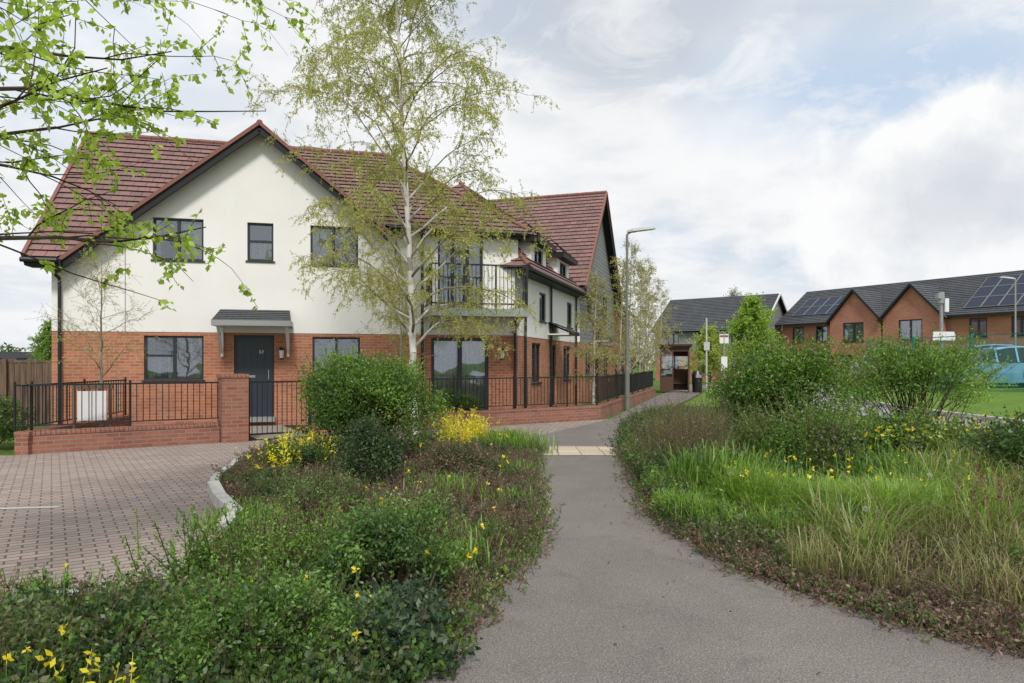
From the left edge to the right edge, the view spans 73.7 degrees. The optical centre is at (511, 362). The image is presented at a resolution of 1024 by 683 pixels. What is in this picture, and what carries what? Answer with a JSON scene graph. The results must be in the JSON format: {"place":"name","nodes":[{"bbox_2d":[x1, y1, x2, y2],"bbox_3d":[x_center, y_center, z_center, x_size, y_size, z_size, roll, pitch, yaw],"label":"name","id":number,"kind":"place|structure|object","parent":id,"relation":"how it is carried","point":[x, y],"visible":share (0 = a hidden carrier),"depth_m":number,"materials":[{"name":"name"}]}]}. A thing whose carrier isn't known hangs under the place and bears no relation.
{"place":"outdoors","nodes":[
{"label":"outdoors","id":0,"kind":"place"},
{"bbox_2d":[250,425,306,439],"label":"garden path","id":1,"kind":"structure","parent":0,"point":[253,429],"depth_m":15.86,"materials":[{"name":"grey concrete"}]},
{"bbox_2d":[250,425,307,439],"bbox_3d":[-4.027,1.606,17.349,13.152,0.001,5.012,0,0,-29],"label":"front garden","id":2,"kind":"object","parent":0,"point":[293,427],"visible":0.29,"depth_m":16.66,"materials":[{"name":"soil"}]},
{"bbox_2d":[71,385,112,428],"bbox_3d":[-8.016,1.015,13.039,0.680,1.170,0.084,0,0,-20],"label":"tree guard sign","id":3,"kind":"object","parent":2,"relation":"on","point":[91,405],"visible":0.66,"depth_m":13.00,"materials":[{"name":"white wood"}]},
{"bbox_2d":[24,237,161,427],"bbox_3d":[-8.080,-0.421,13.216,2.110,4.045,2.423,0,0,0],"label":"young tree","id":4,"kind":"object","parent":2,"relation":"on","point":[100,366],"visible":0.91,"depth_m":13.16,"materials":[{"name":"green plant"}]},
{"bbox_2d":[216,374,248,442],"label":"gate pier","id":5,"kind":"structure","parent":2,"relation":"on","point":[233,407],"depth_m":13.68,"materials":[{"name":"brick"}]},
{"bbox_2d":[249,377,310,439],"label":"metal garden gate","id":6,"kind":"structure","parent":5,"relation":"attached to","point":[267,382],"depth_m":14.36,"materials":[{"name":"black metal"}]},
{"bbox_2d":[427,388,483,411],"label":"garden shrub","id":7,"kind":"object","parent":2,"relation":"on","point":[459,399],"visible":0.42,"depth_m":17.50,"materials":[{"name":"green plant"}]},
{"bbox_2d":[52,444,534,682],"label":"flower bed soil","id":8,"kind":"structure","parent":0,"point":[225,487],"depth_m":7.15,"materials":[{"name":"brown soil"}]},
{"bbox_2d":[0,580,161,682],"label":"leafy shrub","id":9,"kind":"object","parent":8,"relation":"on","point":[11,638],"visible":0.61,"depth_m":3.40,"materials":[{"name":"green plant"}]},
{"bbox_2d":[0,0,319,310],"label":"maple tree","id":10,"kind":"object","parent":8,"relation":"on","point":[122,114],"visible":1,"depth_m":4.80,"materials":[{"name":"green plant"}]},
{"bbox_2d":[0,554,481,682],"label":"green ground cover","id":11,"kind":"object","parent":8,"relation":"on","point":[328,668],"visible":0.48,"depth_m":3.37,"materials":[{"name":"green plant"}]},
{"bbox_2d":[111,483,386,594],"bbox_3d":[-1.799,1.252,4.863,1.789,0.717,1.420,0,0,-35],"label":"shrub","id":12,"kind":"object","parent":8,"relation":"on","point":[291,545],"visible":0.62,"depth_m":4.77,"materials":[{"name":"green plant"}]},
{"bbox_2d":[2,422,531,682],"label":"yellow flowers","id":13,"kind":"object","parent":8,"relation":"on","point":[52,663],"visible":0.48,"depth_m":3.20,"materials":[{"name":"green plant"}]},
{"bbox_2d":[124,554,420,682],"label":"leafy shrub","id":14,"kind":"object","parent":8,"relation":"on","point":[198,614],"visible":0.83,"depth_m":3.44,"materials":[{"name":"green plant"}]},
{"bbox_2d":[0,427,555,617],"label":"heather ground cover","id":15,"kind":"object","parent":8,"relation":"on","point":[269,479],"visible":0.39,"depth_m":7.05,"materials":[{"name":"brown plant"}]},
{"bbox_2d":[0,424,558,612],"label":"grass tufts","id":16,"kind":"object","parent":8,"relation":"on","point":[513,434],"visible":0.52,"depth_m":7.41,"materials":[{"name":"green plant"}]},
{"bbox_2d":[247,423,343,472],"bbox_3d":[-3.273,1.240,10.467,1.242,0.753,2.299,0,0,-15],"label":"forsythia shrub","id":17,"kind":"object","parent":8,"relation":"on","point":[312,434],"visible":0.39,"depth_m":9.70,"materials":[{"name":"yellow plant"}]},
{"bbox_2d":[272,457,399,523],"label":"leafy shrub","id":18,"kind":"object","parent":8,"relation":"on","point":[338,488],"visible":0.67,"depth_m":6.89,"materials":[{"name":"green plant"}]},
{"bbox_2d":[331,410,412,487],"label":"dark evergreen shrub","id":19,"kind":"object","parent":8,"relation":"on","point":[382,453],"visible":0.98,"depth_m":8.47,"materials":[{"name":"green plant"}]},
{"bbox_2d":[288,337,459,457],"bbox_3d":[-2.226,0.593,10.979,2.384,2.042,2.563,0,0,-32],"label":"rounded shrub","id":20,"kind":"object","parent":8,"relation":"on","point":[363,388],"visible":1,"depth_m":10.60,"materials":[{"name":"green plant"}]},
{"bbox_2d":[319,572,453,682],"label":"leafy shrub","id":21,"kind":"object","parent":8,"relation":"on","point":[423,608],"visible":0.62,"depth_m":3.67,"materials":[{"name":"green plant"}]},
{"bbox_2d":[223,0,559,441],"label":"birch tree","id":22,"kind":"object","parent":8,"relation":"on","point":[416,6],"visible":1,"depth_m":13.48,"materials":[{"name":"green plant"}]},
{"bbox_2d":[309,475,474,601],"bbox_3d":[-0.819,1.191,4.534,1.154,0.845,1.086,0,0,0],"label":"leafy shrub","id":23,"kind":"object","parent":8,"relation":"on","point":[365,535],"visible":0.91,"depth_m":4.44,"materials":[{"name":"green plant"}]},
{"bbox_2d":[358,473,469,531],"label":"leafy shrub","id":24,"kind":"object","parent":8,"relation":"on","point":[415,493],"visible":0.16,"depth_m":6.48,"materials":[{"name":"green plant"}]},
{"bbox_2d":[412,432,499,481],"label":"leafy shrub","id":25,"kind":"object","parent":8,"relation":"on","point":[454,452],"visible":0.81,"depth_m":9.16,"materials":[{"name":"green plant"}]},
{"bbox_2d":[431,405,499,447],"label":"forsythia shrub","id":26,"kind":"object","parent":8,"relation":"on","point":[459,429],"visible":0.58,"depth_m":12.55,"materials":[{"name":"yellow plant"}]},
{"bbox_2d":[434,446,564,656],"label":"edge weeds","id":27,"kind":"object","parent":8,"relation":"on","point":[522,543],"visible":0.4,"depth_m":5.28,"materials":[{"name":"green plant"}]},
{"bbox_2d":[0,419,607,596],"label":"block paving","id":28,"kind":"structure","parent":0,"point":[97,496],"depth_m":7.79,"materials":[{"name":"grey brick"}]},
{"bbox_2d":[0,506,59,508],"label":"paving marking","id":29,"kind":"object","parent":28,"relation":"on","point":[30,507],"visible":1,"depth_m":7.50,"materials":[{"name":"grey paint"}]},
{"bbox_2d":[352,251,440,432],"bbox_3d":[-2.522,-0.507,15.542,1.586,4.224,1.897,0,0,33],"label":"young tree","id":30,"kind":"object","parent":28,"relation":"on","point":[401,326],"visible":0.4,"depth_m":15.54,"materials":[{"name":"green plant"}]},
{"bbox_2d":[0,364,1018,649],"bbox_3d":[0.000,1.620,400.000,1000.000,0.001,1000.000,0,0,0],"label":"ground","id":31,"kind":"structure","parent":0,"point":[6,448],"depth_m":20.75,"materials":[{"name":"green plant"}]},
{"bbox_2d":[0,392,38,443],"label":"garden shrub","id":32,"kind":"object","parent":31,"relation":"on","point":[6,408],"visible":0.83,"depth_m":12.81,"materials":[{"name":"green plant"}]},
{"bbox_2d":[0,359,51,423],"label":"wooden fence","id":33,"kind":"object","parent":31,"relation":"on","point":[39,372],"visible":0.27,"depth_m":17.80,"materials":[{"name":"brown wood"}]},
{"bbox_2d":[24,317,51,362],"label":"green tree","id":34,"kind":"object","parent":31,"relation":"on","point":[44,341],"visible":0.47,"depth_m":45.34,"materials":[{"name":"green plant"}]},
{"bbox_2d":[14,377,128,454],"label":"garden wall with railings","id":35,"kind":"structure","parent":31,"relation":"on","point":[22,442],"depth_m":12.76,"materials":[{"name":"brick"}]},
{"bbox_2d":[1,556,199,603],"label":"kerb edging","id":36,"kind":"object","parent":31,"relation":"on","point":[110,587],"visible":0.04,"depth_m":4.77,"materials":[{"name":"concrete"}]},
{"bbox_2d":[13,380,219,453],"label":"garden wall with railings","id":37,"kind":"structure","parent":31,"relation":"on","point":[78,439],"depth_m":12.72,"materials":[{"name":"brick"}]},
{"bbox_2d":[208,480,241,537],"bbox_3d":[-3.126,1.585,7.428,0.266,0.230,2.452,0,0,-26],"label":"kerb edging","id":38,"kind":"object","parent":31,"relation":"on","point":[219,495],"visible":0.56,"depth_m":7.44,"materials":[{"name":"concrete"}]},
{"bbox_2d":[210,455,245,480],"bbox_3d":[-4.213,1.625,10.680,0.453,0.150,4.456,0,0,-8],"label":"kerb edging","id":39,"kind":"object","parent":31,"relation":"on","point":[232,463],"visible":0.12,"depth_m":9.70,"materials":[{"name":"concrete"}]},
{"bbox_2d":[52,134,517,425],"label":"walls","id":40,"kind":"structure","parent":31,"relation":"on","point":[234,194],"depth_m":17.29,"materials":[{"name":"white paint"}]},
{"bbox_2d":[211,309,292,356],"bbox_3d":[-6.432,-0.750,16.993,1.820,1.200,0.879,0,0,-14],"label":"porch canopy","id":41,"kind":"object","parent":40,"relation":"attached to","point":[222,318],"visible":1,"depth_m":16.86,"materials":[{"name":"stone"}]},
{"bbox_2d":[234,335,275,421],"bbox_3d":[-6.561,0.400,17.363,1.030,2.200,0.320,0,0,-14],"label":"front door","id":42,"kind":"structure","parent":40,"relation":"attached to","point":[254,357],"depth_m":17.48,"materials":[{"name":"grey"}]},
{"bbox_2d":[19,119,533,423],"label":"trim and gutters","id":43,"kind":"structure","parent":40,"relation":"attached to","point":[187,176],"depth_m":17.07,"materials":[{"name":"black plastic"}]},
{"bbox_2d":[24,126,531,257],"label":"roof","id":44,"kind":"structure","parent":40,"relation":"on","point":[173,162],"depth_m":18.89,"materials":[{"name":"tile"}]},
{"bbox_2d":[142,217,487,411],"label":"windows","id":45,"kind":"structure","parent":40,"relation":"attached to","point":[174,359],"depth_m":18.02,"materials":[{"name":"grey glass"}]},
{"bbox_2d":[424,262,528,332],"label":"balcony","id":46,"kind":"structure","parent":40,"relation":"attached to","point":[522,281],"depth_m":17.73,"materials":[{"name":"grey metal"}]},
{"bbox_2d":[0,342,654,371],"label":"distant trees","id":47,"kind":"object","parent":31,"relation":"on","point":[7,347],"visible":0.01,"depth_m":111.99,"materials":[{"name":"green plant"}]},
{"bbox_2d":[311,375,600,436],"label":"garden wall with railings","id":48,"kind":"structure","parent":31,"relation":"on","point":[518,416],"depth_m":17.76,"materials":[{"name":"brick"}]},
{"bbox_2d":[416,512,536,682],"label":"kerb edging","id":49,"kind":"object","parent":31,"relation":"on","point":[457,625],"visible":0.03,"depth_m":4.37,"materials":[{"name":"concrete"}]},
{"bbox_2d":[450,221,625,407],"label":"walls","id":50,"kind":"structure","parent":31,"relation":"on","point":[541,336],"depth_m":23.49,"materials":[{"name":"white brick"}]},
{"bbox_2d":[387,184,632,338],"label":"roof","id":51,"kind":"structure","parent":50,"relation":"on","point":[572,222],"depth_m":28.50,"materials":[{"name":"tile"}]},
{"bbox_2d":[459,181,622,407],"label":"trim and gutters","id":52,"kind":"structure","parent":50,"relation":"attached to","point":[544,278],"depth_m":23.45,"materials":[{"name":"black plastic"}]},
{"bbox_2d":[531,248,623,406],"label":"windows","id":53,"kind":"structure","parent":50,"relation":"attached to","point":[535,346],"depth_m":23.20,"materials":[{"name":"grey glass"}]},
{"bbox_2d":[557,267,623,404],"bbox_3d":[2.442,-0.662,21.109,1.775,4.543,2.047,0,0,-41],"label":"street tree","id":54,"kind":"object","parent":31,"relation":"on","point":[595,352],"visible":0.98,"depth_m":20.87,"materials":[{"name":"green plant"}]},
{"bbox_2d":[585,256,661,396],"bbox_3d":[3.965,-1.139,24.562,2.878,5.485,1.981,0,0,0],"label":"street tree","id":55,"kind":"object","parent":31,"relation":"on","point":[622,292],"visible":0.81,"depth_m":24.57,"materials":[{"name":"green plant"}]},
{"bbox_2d":[595,370,655,419],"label":"garden wall with railings","id":56,"kind":"structure","parent":31,"relation":"on","point":[643,380],"depth_m":22.99,"materials":[{"name":"brick"}]},
{"bbox_2d":[608,237,661,393],"bbox_3d":[5.047,-1.825,28.488,2.273,6.853,2.648,0,0,23],"label":"street tree","id":57,"kind":"object","parent":31,"relation":"on","point":[635,248],"visible":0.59,"depth_m":28.46,"materials":[{"name":"green plant"}]},
{"bbox_2d":[613,258,671,390],"bbox_3d":[5.822,-1.642,31.343,2.809,6.495,2.716,0,0,0],"label":"street tree","id":58,"kind":"object","parent":31,"relation":"on","point":[642,268],"visible":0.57,"depth_m":31.37,"materials":[{"name":"green plant"}]},
{"bbox_2d":[619,258,673,388],"bbox_3d":[6.878,-1.943,34.638,3.164,7.090,2.534,0,0,-14],"label":"street tree","id":59,"kind":"object","parent":31,"relation":"on","point":[657,294],"visible":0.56,"depth_m":34.59,"materials":[{"name":"green plant"}]},
{"bbox_2d":[625,274,669,389],"bbox_3d":[7.778,-1.924,39.154,2.990,7.064,2.757,0,0,0],"label":"street tree","id":60,"kind":"object","parent":31,"relation":"on","point":[647,284],"visible":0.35,"depth_m":38.98,"materials":[{"name":"green plant"}]},
{"bbox_2d":[651,284,686,366],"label":"street tree","id":61,"kind":"object","parent":31,"relation":"on","point":[667,318],"visible":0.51,"depth_m":44.97,"materials":[{"name":"green plant"}]},
{"bbox_2d":[678,321,736,383],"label":"green tree","id":62,"kind":"object","parent":31,"relation":"on","point":[713,340],"visible":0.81,"depth_m":49.70,"materials":[{"name":"green plant"}]},
{"bbox_2d":[655,301,783,381],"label":"walls","id":63,"kind":"structure","parent":31,"relation":"on","point":[778,314],"depth_m":59.96,"materials":[{"name":"red brick"}]},
{"bbox_2d":[668,332,743,370],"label":"windows","id":64,"kind":"structure","parent":63,"relation":"attached to","point":[670,338],"depth_m":61.72,"materials":[{"name":"grey glass"}]},
{"bbox_2d":[649,292,787,332],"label":"roof","id":65,"kind":"structure","parent":63,"relation":"on","point":[690,315],"depth_m":60.87,"materials":[{"name":"tile"}]},
{"bbox_2d":[684,388,794,410],"bbox_3d":[9.173,1.570,30.870,4.318,0.001,23.345,0,0,10],"label":"grass strip","id":66,"kind":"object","parent":31,"relation":"on","point":[703,398],"depth_m":28.35,"materials":[{"name":"green plant"}]},
{"bbox_2d":[704,318,709,387],"bbox_3d":[9.400,-0.275,33.000,0.280,3.750,0.119,0,0,0],"label":"sign post","id":67,"kind":"object","parent":66,"relation":"on","point":[706,345],"visible":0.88,"depth_m":32.96,"materials":[{"name":"grey metal"}]},
{"bbox_2d":[719,332,728,388],"bbox_3d":[10.400,0.050,33.490,0.440,3.100,0.100,0,0,0],"label":"bus stop sign","id":68,"kind":"object","parent":66,"relation":"on","point":[723,338],"visible":0.81,"depth_m":33.47,"materials":[{"name":"grey metal"}]},
{"bbox_2d":[718,292,788,373],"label":"green tree","id":69,"kind":"object","parent":31,"relation":"on","point":[750,314],"visible":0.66,"depth_m":51.40,"materials":[{"name":"green plant"}]},
{"bbox_2d":[532,444,1023,673],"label":"edge leaf litter","id":70,"kind":"object","parent":31,"relation":"on","point":[1005,637],"visible":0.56,"depth_m":4.48,"materials":[{"name":"brown plant"}]},
{"bbox_2d":[780,287,1023,382],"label":"walls","id":71,"kind":"structure","parent":31,"relation":"on","point":[911,303],"depth_m":49.37,"materials":[{"name":"orange brick"}]},
{"bbox_2d":[775,270,1023,324],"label":"roof","id":72,"kind":"structure","parent":71,"relation":"on","point":[959,292],"depth_m":51.16,"materials":[{"name":"tile"}]},
{"bbox_2d":[775,284,1023,326],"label":"trim and gutters","id":73,"kind":"structure","parent":72,"relation":"attached to","point":[921,295],"depth_m":49.38,"materials":[{"name":"black"}]},
{"bbox_2d":[792,274,1023,315],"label":"solar panels","id":74,"kind":"object","parent":72,"relation":"attached to","point":[994,291],"visible":0.91,"depth_m":46.63,"materials":[{"name":"dark blue photovoltaic glass"},{"name":"metal frame"}]},
{"bbox_2d":[793,316,1023,371],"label":"windows","id":75,"kind":"structure","parent":71,"relation":"attached to","point":[850,331],"depth_m":49.43,"materials":[{"name":"grey glass"}]},
{"bbox_2d":[831,390,1023,423],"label":"road kerb","id":76,"kind":"structure","parent":31,"relation":"on","point":[967,415],"depth_m":19.62,"materials":[{"name":"concrete"}]},
{"bbox_2d":[0,0,1023,362],"label":"sky","id":77,"kind":"structure","parent":0,"point":[792,148],"materials":[{"name":"white"}]},
{"bbox_2d":[425,384,1023,682],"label":"footpath","id":78,"kind":"structure","parent":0,"point":[575,608],"depth_m":4.16,"materials":[{"name":"grey asphalt"}]},
{"bbox_2d":[544,446,615,454],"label":"tactile paving","id":79,"kind":"structure","parent":78,"relation":"on","point":[584,450],"depth_m":12.29,"materials":[{"name":"beige concrete"}]},
{"bbox_2d":[625,227,655,410],"bbox_3d":[4.293,-1.420,22.900,1.034,6.240,0.300,0,0,0],"label":"street lamp","id":80,"kind":"object","parent":78,"relation":"on","point":[627,369],"visible":0.99,"depth_m":22.86,"materials":[{"name":"grey metal"}]},
{"bbox_2d":[657,344,691,392],"bbox_3d":[8.811,0.310,36.955,1.810,2.580,1.700,0,0,14],"label":"bus shelter","id":81,"kind":"object","parent":78,"relation":"on","point":[672,379],"visible":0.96,"depth_m":37.10,"materials":[{"name":"brown wood"}]},
{"bbox_2d":[692,371,702,392],"bbox_3d":[9.900,1.025,36.499,0.596,1.150,0.598,0,0,0],"label":"litter bin","id":82,"kind":"object","parent":78,"relation":"on","point":[696,383],"visible":1,"depth_m":36.28,"materials":[{"name":"black paint"}]},
{"bbox_2d":[723,288,748,296],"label":"bare tree","id":83,"kind":"object","parent":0,"point":[733,293],"visible":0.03,"depth_m":74.65,"materials":[{"name":"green plant"}]},
{"bbox_2d":[621,405,1023,614],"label":"long grass","id":84,"kind":"structure","parent":0,"point":[896,500],"depth_m":6.23,"materials":[{"name":"green plant"}]},
{"bbox_2d":[624,437,1023,645],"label":"flower bed soil","id":85,"kind":"structure","parent":0,"point":[978,598],"depth_m":4.84,"materials":[{"name":"brown soil"}]},
{"bbox_2d":[597,389,772,466],"bbox_3d":[2.589,0.991,10.011,2.418,1.222,2.993,0,0,28],"label":"twiggy shrub","id":86,"kind":"object","parent":85,"relation":"on","point":[689,430],"visible":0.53,"depth_m":9.69,"materials":[{"name":"green plant"}]},
{"bbox_2d":[725,400,786,453],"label":"leafy shrub","id":87,"kind":"object","parent":85,"relation":"on","point":[743,429],"visible":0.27,"depth_m":9.55,"materials":[{"name":"green plant"}]},
{"bbox_2d":[696,325,884,437],"bbox_3d":[4.447,0.509,11.135,2.911,2.209,2.386,0,0,0],"label":"rounded shrub","id":88,"kind":"object","parent":85,"relation":"on","point":[768,372],"visible":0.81,"depth_m":10.71,"materials":[{"name":"green plant"}]},
{"bbox_2d":[737,376,877,470],"bbox_3d":[3.928,0.899,9.083,1.671,1.428,1.617,0,0,36],"label":"leafy shrub","id":89,"kind":"object","parent":85,"relation":"on","point":[834,427],"visible":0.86,"depth_m":8.85,"materials":[{"name":"green plant"}]},
{"bbox_2d":[685,465,932,525],"bbox_3d":[2.671,1.336,7.059,1.682,0.528,2.513,0,0,-42],"label":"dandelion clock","id":90,"kind":"object","parent":85,"relation":"on","point":[928,475],"visible":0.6,"depth_m":6.39,"materials":[{"name":"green plant"}]},
{"bbox_2d":[598,402,1023,638],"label":"mixed ground cover","id":91,"kind":"object","parent":85,"relation":"on","point":[716,529],"visible":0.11,"depth_m":5.58,"materials":[{"name":"green plant"}]},
{"bbox_2d":[723,413,1019,492],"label":"yellow flowers","id":92,"kind":"object","parent":85,"relation":"on","point":[833,455],"visible":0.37,"depth_m":8.94,"materials":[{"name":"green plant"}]},
{"bbox_2d":[828,399,991,462],"bbox_3d":[5.732,1.084,9.809,2.133,1.130,1.811,0,0,0],"label":"leafy shrub","id":93,"kind":"object","parent":85,"relation":"on","point":[899,437],"visible":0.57,"depth_m":9.61,"materials":[{"name":"green plant"}]},
{"bbox_2d":[830,322,1021,428],"bbox_3d":[7.591,0.382,12.919,3.438,2.460,2.575,0,0,15],"label":"loose shrub","id":94,"kind":"object","parent":85,"relation":"on","point":[912,369],"visible":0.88,"depth_m":12.70,"materials":[{"name":"green plant"}]},
{"bbox_2d":[914,409,1015,458],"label":"leafy shrub","id":95,"kind":"object","parent":85,"relation":"on","point":[963,423],"visible":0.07,"depth_m":10.35,"materials":[{"name":"green plant"}]},
{"bbox_2d":[944,465,1023,531],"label":"red leaf shrub","id":96,"kind":"object","parent":85,"relation":"on","point":[985,491],"visible":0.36,"depth_m":6.11,"materials":[{"name":"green plant"}]},
{"bbox_2d":[947,404,1023,486],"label":"dark evergreen shrub","id":97,"kind":"object","parent":85,"relation":"on","point":[1009,437],"visible":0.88,"depth_m":7.90,"materials":[{"name":"green plant"}]},
{"bbox_2d":[996,449,1023,501],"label":"leafy shrub","id":98,"kind":"object","parent":85,"relation":"on","point":[1017,480],"visible":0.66,"depth_m":6.78,"materials":[{"name":"green plant"}]},
{"bbox_2d":[740,384,1005,431],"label":"road","id":99,"kind":"structure","parent":0,"point":[863,414],"depth_m":22.32,"materials":[{"name":"grey asphalt"}]},
{"bbox_2d":[849,348,926,381],"bbox_3d":[18.915,0.123,33.198,4.270,1.745,2.100,0,0,8],"label":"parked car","id":100,"kind":"object","parent":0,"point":[879,369],"visible":0.05,"depth_m":32.68,"materials":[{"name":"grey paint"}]},
{"bbox_2d":[835,380,1023,419],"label":"grass verge","id":101,"kind":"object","parent":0,"point":[1013,401],"depth_m":22.10,"materials":[{"name":"green plant"}]},
{"bbox_2d":[932,292,954,383],"bbox_3d":[19.500,-0.950,30.968,1.000,4.500,0.335,0,0,0],"label":"camera pole","id":102,"kind":"object","parent":101,"relation":"on","point":[940,297],"visible":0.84,"depth_m":30.85,"materials":[{"name":"grey metal"}]},
{"bbox_2d":[866,333,1023,391],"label":"netted fence","id":103,"kind":"object","parent":101,"relation":"on","point":[970,335],"visible":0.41,"depth_m":24.75,"materials":[{"name":"teal"}]},
{"bbox_2d":[931,344,1014,383],"bbox_3d":[20.585,0.098,30.003,4.270,1.795,2.100,0,0,10],"label":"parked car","id":104,"kind":"object","parent":101,"relation":"on","point":[996,345],"visible":0.08,"depth_m":29.39,"materials":[{"name":"blue paint"}]},
{"bbox_2d":[936,346,1023,387],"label":"parked car","id":105,"kind":"object","parent":101,"relation":"on","point":[1015,355],"visible":0.3,"depth_m":25.63,"materials":[{"name":"blue paint"}]},
{"bbox_2d":[999,277,1016,345],"bbox_3d":[29.067,-1.820,40.000,1.034,6.440,0.300,0,0,0],"label":"street lamp","id":106,"kind":"object","parent":101,"relation":"on","point":[1015,335],"visible":0.56,"depth_m":39.96,"materials":[{"name":"grey metal"}]},
{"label":"walls","id":107,"kind":"object","parent":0,"visible":0},
{"bbox_2d":[0,352,46,359],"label":"roof","id":108,"kind":"structure","parent":107,"relation":"on","point":[14,355],"depth_m":87.47,"materials":[{"name":"stone"}]}
]}

